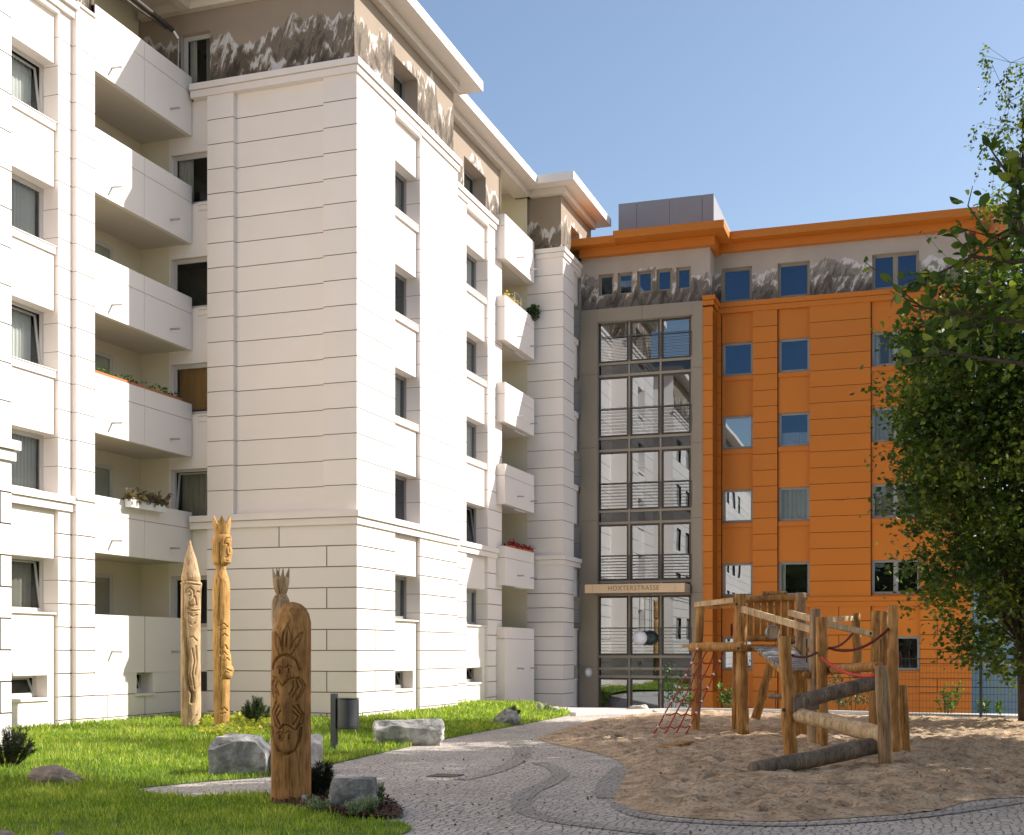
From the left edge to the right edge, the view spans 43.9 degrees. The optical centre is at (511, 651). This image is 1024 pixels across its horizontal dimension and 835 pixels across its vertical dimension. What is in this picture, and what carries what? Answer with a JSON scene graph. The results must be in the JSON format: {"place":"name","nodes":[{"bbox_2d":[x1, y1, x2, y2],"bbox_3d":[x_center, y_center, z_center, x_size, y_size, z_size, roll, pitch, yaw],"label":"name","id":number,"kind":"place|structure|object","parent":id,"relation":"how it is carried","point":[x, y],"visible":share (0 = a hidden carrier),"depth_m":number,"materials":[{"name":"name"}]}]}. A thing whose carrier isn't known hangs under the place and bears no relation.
{"place":"outdoors","nodes":[
{"label":"outdoors","id":0,"kind":"place"},
{"bbox_2d":[0,698,569,834],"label":"lawn","id":1,"kind":"structure","parent":0,"point":[223,778],"depth_m":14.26,"materials":[{"name":"plant"}]},
{"bbox_2d":[0,725,39,765],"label":"dwarf pine","id":2,"kind":"object","parent":1,"relation":"on","point":[10,750],"visible":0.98,"depth_m":18.47,"materials":[{"name":"green plant"}]},
{"bbox_2d":[28,765,83,785],"bbox_3d":[-6.066,1.674,16.887,0.686,0.352,0.519,0,0,19],"label":"boulder","id":3,"kind":"object","parent":1,"relation":"on","point":[43,773],"visible":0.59,"depth_m":16.71,"materials":[{"name":"stone"}]},
{"bbox_2d":[180,540,201,726],"bbox_3d":[-7.064,-0.319,28.002,0.464,4.266,0.468,0,0,19],"label":"carved post","id":4,"kind":"object","parent":1,"relation":"on","point":[191,588],"visible":0.96,"depth_m":27.84,"materials":[{"name":"brown wood"}]},
{"bbox_2d":[212,516,233,725],"bbox_3d":[-6.233,-0.538,27.390,0.458,4.752,0.449,0,0,19],"label":"carved post","id":5,"kind":"object","parent":1,"relation":"on","point":[223,668],"visible":0.93,"depth_m":27.25,"materials":[{"name":"brown wood"}]},
{"bbox_2d":[193,711,270,736],"bbox_3d":[-6.026,1.567,27.683,1.887,0.341,7.580,0,0,-13],"label":"ground cover","id":6,"kind":"object","parent":1,"relation":"on","point":[232,727],"visible":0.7,"depth_m":26.36,"materials":[{"name":"yellow plant"}]},
{"bbox_2d":[208,733,270,775],"bbox_3d":[-3.987,1.560,18.651,0.910,0.690,0.690,0,0,1],"label":"boulder","id":7,"kind":"object","parent":1,"relation":"on","point":[236,753],"visible":0.73,"depth_m":18.34,"materials":[{"name":"stone"}]},
{"bbox_2d":[239,696,270,722],"bbox_3d":[-5.768,1.293,28.585,0.816,0.710,0.755,0,0,19],"label":"dwarf pine","id":8,"kind":"object","parent":1,"relation":"on","point":[250,712],"visible":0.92,"depth_m":28.48,"materials":[{"name":"green plant"}]},
{"bbox_2d":[269,733,322,771],"bbox_3d":[-3.247,1.572,18.998,0.820,0.655,0.666,0,0,-2],"label":"boulder","id":9,"kind":"object","parent":1,"relation":"on","point":[317,747],"visible":0.21,"depth_m":18.84,"materials":[{"name":"stone"}]},
{"bbox_2d":[270,789,403,816],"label":"bark chips","id":10,"kind":"object","parent":1,"relation":"on","point":[384,809],"visible":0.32,"depth_m":14.31,"materials":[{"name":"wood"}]},
{"bbox_2d":[269,568,310,803],"bbox_3d":[-2.696,0.405,15.156,0.662,2.832,0.510,0,0,19],"label":"carved post","id":11,"kind":"object","parent":10,"relation":"on","point":[291,706],"visible":0.98,"depth_m":14.96,"materials":[{"name":"brown wood"}]},
{"bbox_2d":[304,794,331,810],"bbox_3d":[-2.153,1.667,13.974,0.320,0.190,0.290,0,0,19],"label":"lavender","id":12,"kind":"object","parent":10,"relation":"on","point":[315,803],"visible":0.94,"depth_m":13.95,"materials":[{"name":"plant"}]},
{"bbox_2d":[311,758,336,795],"bbox_3d":[-2.348,1.535,15.494,0.586,0.501,0.524,0,0,-16],"label":"dwarf pine","id":13,"kind":"object","parent":10,"relation":"on","point":[321,780],"visible":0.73,"depth_m":15.43,"materials":[{"name":"green plant"}]},
{"bbox_2d":[328,776,378,812],"bbox_3d":[-1.780,1.636,14.272,0.560,0.472,0.398,0,0,-6],"label":"boulder","id":14,"kind":"object","parent":10,"relation":"on","point":[341,790],"visible":0.58,"depth_m":14.11,"materials":[{"name":"stone"}]},
{"bbox_2d":[344,797,368,814],"bbox_3d":[-1.683,1.660,13.702,0.261,0.203,0.264,0,0,19],"label":"lavender","id":15,"kind":"object","parent":10,"relation":"on","point":[356,807],"visible":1,"depth_m":13.67,"materials":[{"name":"plant"}]},
{"bbox_2d":[360,794,380,812],"bbox_3d":[-1.539,1.651,13.850,0.218,0.221,0.274,0,0,19],"label":"lavender","id":16,"kind":"object","parent":10,"relation":"on","point":[373,803],"visible":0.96,"depth_m":13.81,"materials":[{"name":"plant"}]},
{"bbox_2d":[377,780,386,805],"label":"lavender","id":17,"kind":"object","parent":10,"relation":"on","point":[380,794],"visible":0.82,"depth_m":14.40,"materials":[{"name":"green plant"}]},
{"bbox_2d":[330,693,358,748],"bbox_3d":[-3.020,1.307,23.083,0.508,1.086,0.407,0,0,19],"label":"litter bin","id":18,"kind":"object","parent":1,"relation":"on","point":[344,712],"visible":1,"depth_m":22.96,"materials":[{"name":"metal"}]},
{"bbox_2d":[372,719,444,745],"bbox_3d":[-1.991,1.591,24.578,1.393,0.600,0.700,0,0,2],"label":"boulder","id":19,"kind":"object","parent":1,"relation":"on","point":[423,732],"visible":0.84,"depth_m":24.28,"materials":[{"name":"grey stone"}]},
{"bbox_2d":[492,708,520,724],"bbox_3d":[-0.124,1.634,31.149,0.688,0.478,0.458,0,0,19],"label":"boulder","id":20,"kind":"object","parent":1,"relation":"on","point":[509,716],"visible":0.86,"depth_m":31.01,"materials":[{"name":"grey stone"}]},
{"bbox_2d":[138,714,1023,834],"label":"paving","id":21,"kind":"structure","parent":0,"point":[478,751],"depth_m":15.70,"materials":[{"name":"stone"}]},
{"bbox_2d":[427,773,463,776],"bbox_3d":[-0.962,1.797,18.430,0.435,0.012,0.380,0,0,19],"label":"drain grate","id":22,"kind":"object","parent":21,"relation":"on","point":[442,775],"visible":0.99,"depth_m":18.39,"materials":[{"name":"metal"}]},
{"bbox_2d":[455,741,530,779],"bbox_3d":[-0.096,1.796,21.582,0.773,0.001,7.662,0,0,6],"label":"paving band","id":23,"kind":"object","parent":21,"relation":"on","point":[518,758],"visible":0.98,"depth_m":20.74,"materials":[{"name":"stone"}]},
{"bbox_2d":[510,762,697,834],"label":"paving band","id":24,"kind":"object","parent":21,"relation":"on","point":[520,802],"visible":1,"depth_m":14.72,"materials":[{"name":"stone"}]},
{"bbox_2d":[595,767,632,797],"bbox_3d":[1.419,1.794,17.678,0.441,0.001,4.235,0,0,7],"label":"paving band","id":25,"kind":"object","parent":21,"relation":"on","point":[607,785],"visible":0.96,"depth_m":17.26,"materials":[{"name":"stone"}]},
{"bbox_2d":[570,708,1017,718],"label":"kerb","id":26,"kind":"structure","parent":21,"relation":"on","point":[587,713],"depth_m":36.38,"materials":[{"name":"concrete"}]},
{"bbox_2d":[607,800,1023,825],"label":"paving band","id":27,"kind":"object","parent":21,"relation":"on","point":[623,809],"visible":0.99,"depth_m":13.73,"materials":[{"name":"stone"}]},
{"bbox_2d":[863,113,1023,376],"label":"tree","id":28,"kind":"object","parent":21,"relation":"on","point":[1012,175],"visible":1,"depth_m":9.39,"materials":[{"name":"green plant"}]},
{"bbox_2d":[417,0,1023,588],"label":"sky","id":29,"kind":"structure","parent":0,"point":[785,112],"materials":[{"name":"blue"}]},
{"bbox_2d":[538,710,1023,820],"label":"sand","id":30,"kind":"structure","parent":0,"point":[706,776],"depth_m":18.44,"materials":[{"name":"sand"}]},
{"bbox_2d":[656,741,693,747],"bbox_3d":[2.771,1.738,22.998,0.260,0.105,2.206,0,0,29],"label":"plank","id":31,"kind":"object","parent":30,"relation":"on","point":[682,743],"visible":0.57,"depth_m":23.42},
{"bbox_2d":[369,714,1023,834],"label":"fallen leaves","id":32,"kind":"object","parent":30,"relation":"on","point":[690,831],"visible":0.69,"depth_m":15.33,"materials":[{"name":"plant"}]},
{"bbox_2d":[653,591,910,770],"bbox_3d":[4.630,0.290,23.395,5.219,3.230,10.589,0,0,19],"label":"climbing frame","id":33,"kind":"object","parent":30,"relation":"on","point":[884,733],"visible":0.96,"depth_m":23.52,"materials":[{"name":"wood"}]},
{"bbox_2d":[834,167,1023,720],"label":"broadleaf tree","id":34,"kind":"object","parent":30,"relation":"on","point":[946,427],"visible":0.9,"depth_m":29.85,"materials":[{"name":"green plant"}]},
{"bbox_2d":[560,707,1017,715],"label":"path","id":35,"kind":"structure","parent":0,"point":[572,709],"depth_m":38.70,"materials":[{"name":"concrete"}]},
{"bbox_2d":[627,704,648,708],"bbox_3d":[3.764,1.709,38.001,0.652,0.263,0.366,0,0,19],"label":"boulder","id":36,"kind":"object","parent":35,"relation":"on","point":[644,706],"visible":0.55,"depth_m":37.85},
{"bbox_2d":[654,662,685,707],"bbox_3d":[4.967,1.062,40.055,1.134,1.485,0.665,0,0,-42],"label":"weed plant","id":37,"kind":"object","parent":35,"relation":"on","point":[671,685],"visible":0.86,"depth_m":39.94,"materials":[{"name":"plant"}]},
{"bbox_2d":[677,691,691,707],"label":"weed plant","id":38,"kind":"object","parent":35,"relation":"on","point":[684,701],"visible":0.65,"depth_m":40.03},
{"bbox_2d":[716,681,731,707],"bbox_3d":[6.574,1.349,38.973,0.732,0.906,0.549,0,0,-7],"label":"weed plant","id":39,"kind":"object","parent":35,"relation":"on","point":[728,698],"visible":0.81,"depth_m":39.01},
{"bbox_2d":[827,672,899,710],"bbox_3d":[10.050,1.099,38.141,2.000,1.412,2.575,0,0,-36],"label":"weed plant","id":40,"kind":"object","parent":35,"relation":"on","point":[843,702],"visible":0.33,"depth_m":37.90,"materials":[{"name":"plant"}]},
{"bbox_2d":[934,680,965,712],"bbox_3d":[12.239,1.294,35.429,0.776,1.017,0.742,0,0,-36],"label":"weed plant","id":41,"kind":"object","parent":35,"relation":"on","point":[950,703],"visible":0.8,"depth_m":35.47,"materials":[{"name":"plant"}]},
{"bbox_2d":[975,696,991,713],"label":"weed plant","id":42,"kind":"object","parent":35,"relation":"on","point":[984,707],"visible":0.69,"depth_m":35.44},
{"bbox_2d":[995,695,1005,714],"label":"weed plant","id":43,"kind":"object","parent":35,"relation":"on","point":[1000,711],"visible":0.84,"depth_m":35.53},
{"bbox_3d":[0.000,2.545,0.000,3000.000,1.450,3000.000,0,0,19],"label":"ground","id":44,"kind":"structure","parent":0,"visible":0},
{"bbox_2d":[0,0,610,745],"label":"white apartment building","id":45,"kind":"structure","parent":44,"relation":"on","point":[290,252],"depth_m":32.92,"materials":[{"name":"paint"}]},
{"bbox_2d":[11,675,35,697],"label":"window","id":46,"kind":"structure","parent":45,"relation":"in","point":[21,686],"depth_m":28.59,"materials":[{"name":"black glass"}]},
{"bbox_2d":[11,556,43,611],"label":"window","id":47,"kind":"structure","parent":45,"relation":"in","point":[27,574],"depth_m":28.71,"materials":[{"name":"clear glass"}]},
{"bbox_2d":[11,428,43,490],"bbox_3d":[-11.217,-4.215,28.250,0.800,1.370,1.535,0,0,19],"label":"window","id":48,"kind":"structure","parent":45,"relation":"in","point":[27,471],"depth_m":28.59,"materials":[{"name":"clear glass"}]},
{"bbox_2d":[11,300,43,365],"bbox_3d":[-11.217,-7.015,28.250,0.800,1.370,1.535,0,0,19],"label":"window","id":49,"kind":"structure","parent":45,"relation":"in","point":[27,323],"depth_m":28.73,"materials":[{"name":"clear glass"}]},
{"bbox_2d":[11,173,43,239],"bbox_3d":[-11.217,-9.815,28.250,0.800,1.370,1.535,0,0,19],"label":"window","id":50,"kind":"structure","parent":45,"relation":"in","point":[27,198],"depth_m":28.55,"materials":[{"name":"clear glass"}]},
{"bbox_2d":[11,45,43,113],"bbox_3d":[-11.217,-12.615,28.250,0.800,1.370,1.535,0,0,19],"label":"window","id":51,"kind":"structure","parent":45,"relation":"in","point":[27,74],"depth_m":28.73,"materials":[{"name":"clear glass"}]},
{"bbox_2d":[95,573,112,614],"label":"window","id":52,"kind":"structure","parent":45,"relation":"in","point":[100,575],"depth_m":32.82,"materials":[{"name":"white plastic"}]},
{"bbox_2d":[95,463,112,497],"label":"window","id":53,"kind":"structure","parent":45,"relation":"in","point":[98,465],"depth_m":32.82,"materials":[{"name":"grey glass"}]},
{"bbox_2d":[95,350,112,375],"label":"window","id":54,"kind":"structure","parent":45,"relation":"in","point":[99,353],"depth_m":32.78,"materials":[{"name":"white plastic"}]},
{"bbox_2d":[95,239,112,260],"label":"window","id":55,"kind":"structure","parent":45,"relation":"in","point":[97,242],"depth_m":32.69,"materials":[{"name":"white plastic"}]},
{"bbox_2d":[95,366,181,400],"bbox_3d":[-9.217,-6.663,31.520,0.310,0.262,3.608,0,0,19],"label":"planter","id":56,"kind":"object","parent":45,"relation":"on","point":[150,388],"visible":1,"depth_m":31.46,"materials":[{"name":"ceramic"}]},
{"bbox_2d":[137,672,142,692],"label":"window","id":57,"kind":"structure","parent":45,"relation":"in","point":[140,674],"depth_m":32.00,"materials":[{"name":"black glass"}]},
{"bbox_2d":[121,487,172,512],"bbox_3d":[-9.036,-3.775,31.494,0.570,0.550,1.727,0,0,19],"label":"planter","id":58,"kind":"object","parent":45,"relation":"on","point":[151,502],"visible":1,"depth_m":31.28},
{"bbox_2d":[126,0,178,66],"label":"drainpipe","id":59,"kind":"object","parent":45,"relation":"on","point":[163,23],"visible":1,"depth_m":32.20,"materials":[{"name":"metal"}]},
{"bbox_2d":[173,576,206,626],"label":"window","id":60,"kind":"structure","parent":45,"relation":"in","point":[176,579],"depth_m":34.20,"materials":[{"name":"black glass"}]},
{"bbox_2d":[184,33,209,82],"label":"window","id":61,"kind":"structure","parent":45,"relation":"in","point":[196,48],"depth_m":33.87,"materials":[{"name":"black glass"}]},
{"bbox_2d":[201,672,206,690],"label":"basement window","id":62,"kind":"structure","parent":45,"relation":"in","point":[203,674],"depth_m":33.48,"materials":[{"name":"black glass"}]},
{"bbox_2d":[173,469,236,515],"bbox_3d":[-8.178,-4.135,34.008,1.581,1.390,0.800,0,0,19],"label":"window","id":63,"kind":"structure","parent":45,"relation":"in","point":[189,486],"depth_m":34.03,"materials":[{"name":"grey glass"}]},
{"bbox_2d":[173,363,236,416],"bbox_3d":[-8.178,-6.925,34.008,1.581,1.390,0.800,0,0,19],"label":"window","id":64,"kind":"structure","parent":45,"relation":"in","point":[190,381],"depth_m":33.91,"materials":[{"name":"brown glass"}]},
{"bbox_2d":[173,257,236,308],"bbox_3d":[-8.178,-9.725,34.008,1.581,1.390,0.800,0,0,19],"label":"window","id":65,"kind":"structure","parent":45,"relation":"in","point":[189,275],"depth_m":34.48,"materials":[{"name":"black glass"}]},
{"bbox_2d":[173,153,236,203],"bbox_3d":[-8.178,-12.485,34.008,1.581,1.390,0.800,0,0,19],"label":"window","id":66,"kind":"structure","parent":45,"relation":"in","point":[191,169],"depth_m":34.05,"materials":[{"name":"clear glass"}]},
{"bbox_2d":[395,671,402,688],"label":"window","id":67,"kind":"structure","parent":45,"relation":"in","point":[398,674],"depth_m":35.56,"materials":[{"name":"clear glass"}]},
{"bbox_2d":[394,71,404,101],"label":"window","id":68,"kind":"structure","parent":45,"relation":"in","point":[399,85],"depth_m":35.84,"materials":[{"name":"clear glass"}]},
{"bbox_2d":[395,575,405,618],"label":"window","id":69,"kind":"structure","parent":45,"relation":"in","point":[400,581],"depth_m":35.75,"materials":[{"name":"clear glass"}]},
{"bbox_2d":[395,474,405,520],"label":"window","id":70,"kind":"structure","parent":45,"relation":"in","point":[400,481],"depth_m":35.89,"materials":[{"name":"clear glass"}]},
{"bbox_2d":[395,373,405,418],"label":"window","id":71,"kind":"structure","parent":45,"relation":"in","point":[400,381],"depth_m":35.74,"materials":[{"name":"clear glass"}]},
{"bbox_2d":[395,272,405,316],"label":"window","id":72,"kind":"structure","parent":45,"relation":"in","point":[400,282],"depth_m":35.89,"materials":[{"name":"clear glass"}]},
{"bbox_2d":[395,170,405,214],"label":"window","id":73,"kind":"structure","parent":45,"relation":"in","point":[400,182],"depth_m":35.75,"materials":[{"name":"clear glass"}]},
{"bbox_2d":[464,169,474,196],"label":"window","id":74,"kind":"structure","parent":45,"relation":"in","point":[469,182],"depth_m":43.22,"materials":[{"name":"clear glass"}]},
{"bbox_2d":[466,667,473,681],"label":"window","id":75,"kind":"structure","parent":45,"relation":"in","point":[469,671],"depth_m":42.96,"materials":[{"name":"clear glass"}]},
{"bbox_2d":[466,588,475,624],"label":"window","id":76,"kind":"structure","parent":45,"relation":"in","point":[470,593],"depth_m":43.12,"materials":[{"name":"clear glass"}]},
{"bbox_2d":[466,504,475,542],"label":"window","id":77,"kind":"structure","parent":45,"relation":"in","point":[470,510],"depth_m":43.28,"materials":[{"name":"clear glass"}]},
{"bbox_2d":[466,420,475,458],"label":"window","id":78,"kind":"structure","parent":45,"relation":"in","point":[470,427],"depth_m":43.10,"materials":[{"name":"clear glass"}]},
{"bbox_2d":[466,336,475,374],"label":"window","id":79,"kind":"structure","parent":45,"relation":"in","point":[470,344],"depth_m":43.15,"materials":[{"name":"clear glass"}]},
{"bbox_2d":[466,252,475,289],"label":"window","id":80,"kind":"structure","parent":45,"relation":"in","point":[470,261],"depth_m":43.15,"materials":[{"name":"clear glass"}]},
{"bbox_2d":[504,539,534,552],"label":"flowers","id":81,"kind":"object","parent":45,"relation":"on","point":[513,544],"visible":1,"depth_m":45.21,"materials":[{"name":"plant"}]},
{"bbox_2d":[525,304,540,320],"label":"plant","id":82,"kind":"object","parent":45,"relation":"on","point":[532,309],"visible":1,"depth_m":46.67,"materials":[{"name":"plant"}]},
{"bbox_2d":[571,194,1007,712],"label":"orange apartment building","id":83,"kind":"structure","parent":44,"relation":"on","point":[729,437],"depth_m":47.80,"materials":[{"name":"paint"}]},
{"bbox_2d":[599,275,612,295],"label":"window","id":84,"kind":"structure","parent":83,"relation":"in","point":[605,281],"depth_m":49.31,"materials":[{"name":"grey glass"}]},
{"bbox_2d":[618,273,632,293],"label":"window","id":85,"kind":"structure","parent":83,"relation":"in","point":[625,280],"depth_m":49.07,"materials":[{"name":"blue glass"}]},
{"bbox_2d":[632,594,646,644],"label":"globe lamp","id":86,"kind":"object","parent":83,"relation":"hanging from","point":[639,637],"visible":1,"depth_m":47.76,"materials":[{"name":"glass"}]},
{"bbox_2d":[638,271,651,292],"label":"window","id":87,"kind":"structure","parent":83,"relation":"in","point":[644,278],"depth_m":48.94,"materials":[{"name":"blue glass"}]},
{"bbox_2d":[598,316,692,708],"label":"stair window","id":88,"kind":"structure","parent":83,"relation":"in","point":[645,409],"depth_m":48.33,"materials":[{"name":"glass"}]},
{"bbox_2d":[645,631,656,644],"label":"globe lamp","id":89,"kind":"object","parent":83,"relation":"hanging from","point":[651,637],"visible":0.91,"depth_m":47.94,"materials":[{"name":"glass"}]},
{"bbox_2d":[657,269,671,290],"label":"window","id":90,"kind":"structure","parent":83,"relation":"in","point":[664,277],"depth_m":48.55,"materials":[{"name":"blue glass"}]},
{"bbox_2d":[677,267,690,288],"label":"window","id":91,"kind":"structure","parent":83,"relation":"in","point":[683,274],"depth_m":48.42,"materials":[{"name":"blue glass"}]},
{"bbox_2d":[722,267,751,301],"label":"window","id":92,"kind":"structure","parent":83,"relation":"in","point":[736,283],"depth_m":49.04,"materials":[{"name":"blue glass"}]},
{"bbox_2d":[723,563,752,595],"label":"window","id":93,"kind":"structure","parent":83,"relation":"in","point":[737,577],"depth_m":48.99,"materials":[{"name":"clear glass"}]},
{"bbox_2d":[723,489,752,522],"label":"window","id":94,"kind":"structure","parent":83,"relation":"in","point":[737,504],"depth_m":48.48,"materials":[{"name":"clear glass"}]},
{"bbox_2d":[723,415,752,448],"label":"window","id":95,"kind":"structure","parent":83,"relation":"in","point":[737,430],"depth_m":48.99,"materials":[{"name":"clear glass"}]},
{"bbox_2d":[723,342,752,375],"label":"window","id":96,"kind":"structure","parent":83,"relation":"in","point":[737,357],"depth_m":48.98,"materials":[{"name":"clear glass"}]},
{"bbox_2d":[723,637,752,669],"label":"window","id":97,"kind":"structure","parent":83,"relation":"in","point":[727,656],"depth_m":48.92,"materials":[{"name":"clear glass"}]},
{"bbox_2d":[778,262,809,297],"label":"window","id":98,"kind":"structure","parent":83,"relation":"in","point":[793,278],"depth_m":48.39,"materials":[{"name":"blue glass"}]},
{"bbox_2d":[779,562,809,594],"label":"window","id":99,"kind":"structure","parent":83,"relation":"in","point":[794,577],"depth_m":48.31,"materials":[{"name":"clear glass"}]},
{"bbox_2d":[779,487,809,520],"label":"window","id":100,"kind":"structure","parent":83,"relation":"in","point":[794,502],"depth_m":47.79,"materials":[{"name":"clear glass"}]},
{"bbox_2d":[779,412,809,446],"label":"window","id":101,"kind":"structure","parent":83,"relation":"in","point":[794,428],"depth_m":47.88,"materials":[{"name":"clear glass"}]},
{"bbox_2d":[779,337,809,371],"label":"window","id":102,"kind":"structure","parent":83,"relation":"in","point":[794,354],"depth_m":48.32,"materials":[{"name":"clear glass"}]},
{"bbox_2d":[872,407,909,441],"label":"window","id":103,"kind":"structure","parent":83,"relation":"in","point":[878,435],"depth_m":46.80,"materials":[{"name":"clear glass"}]},
{"bbox_2d":[872,252,918,289],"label":"window","id":104,"kind":"structure","parent":83,"relation":"in","point":[891,264],"depth_m":47.17,"materials":[{"name":"blue glass"}]},
{"bbox_2d":[872,559,919,593],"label":"window","id":105,"kind":"structure","parent":83,"relation":"in","point":[878,566],"depth_m":47.18,"materials":[{"name":"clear glass"}]},
{"bbox_2d":[872,483,919,517],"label":"window","id":106,"kind":"structure","parent":83,"relation":"in","point":[875,514],"depth_m":46.79,"materials":[{"name":"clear glass"}]},
{"bbox_2d":[872,329,919,365],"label":"window","id":107,"kind":"structure","parent":83,"relation":"in","point":[882,357],"depth_m":46.86,"materials":[{"name":"clear glass"}]},
{"bbox_2d":[880,636,919,669],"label":"window","id":108,"kind":"structure","parent":83,"relation":"in","point":[909,646],"depth_m":47.09,"materials":[{"name":"clear glass"}]},
{"bbox_2d":[899,646,1016,717],"bbox_3d":[13.601,0.850,33.560,11.570,2.100,0.094,0,0,19],"label":"wire fence","id":109,"kind":"object","parent":44,"relation":"on","point":[980,694],"visible":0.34,"depth_m":34.06,"materials":[{"name":"metal"}]},
{"bbox_2d":[964,42,1023,258],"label":"birch tree","id":110,"kind":"object","parent":44,"relation":"on","point":[1005,120],"visible":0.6,"depth_m":26.37,"materials":[{"name":"green plant"}]},
{"bbox_2d":[971,536,1017,713],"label":"blue building","id":111,"kind":"structure","parent":44,"relation":"on","point":[1008,703],"depth_m":54.26,"materials":[{"name":"paint"}]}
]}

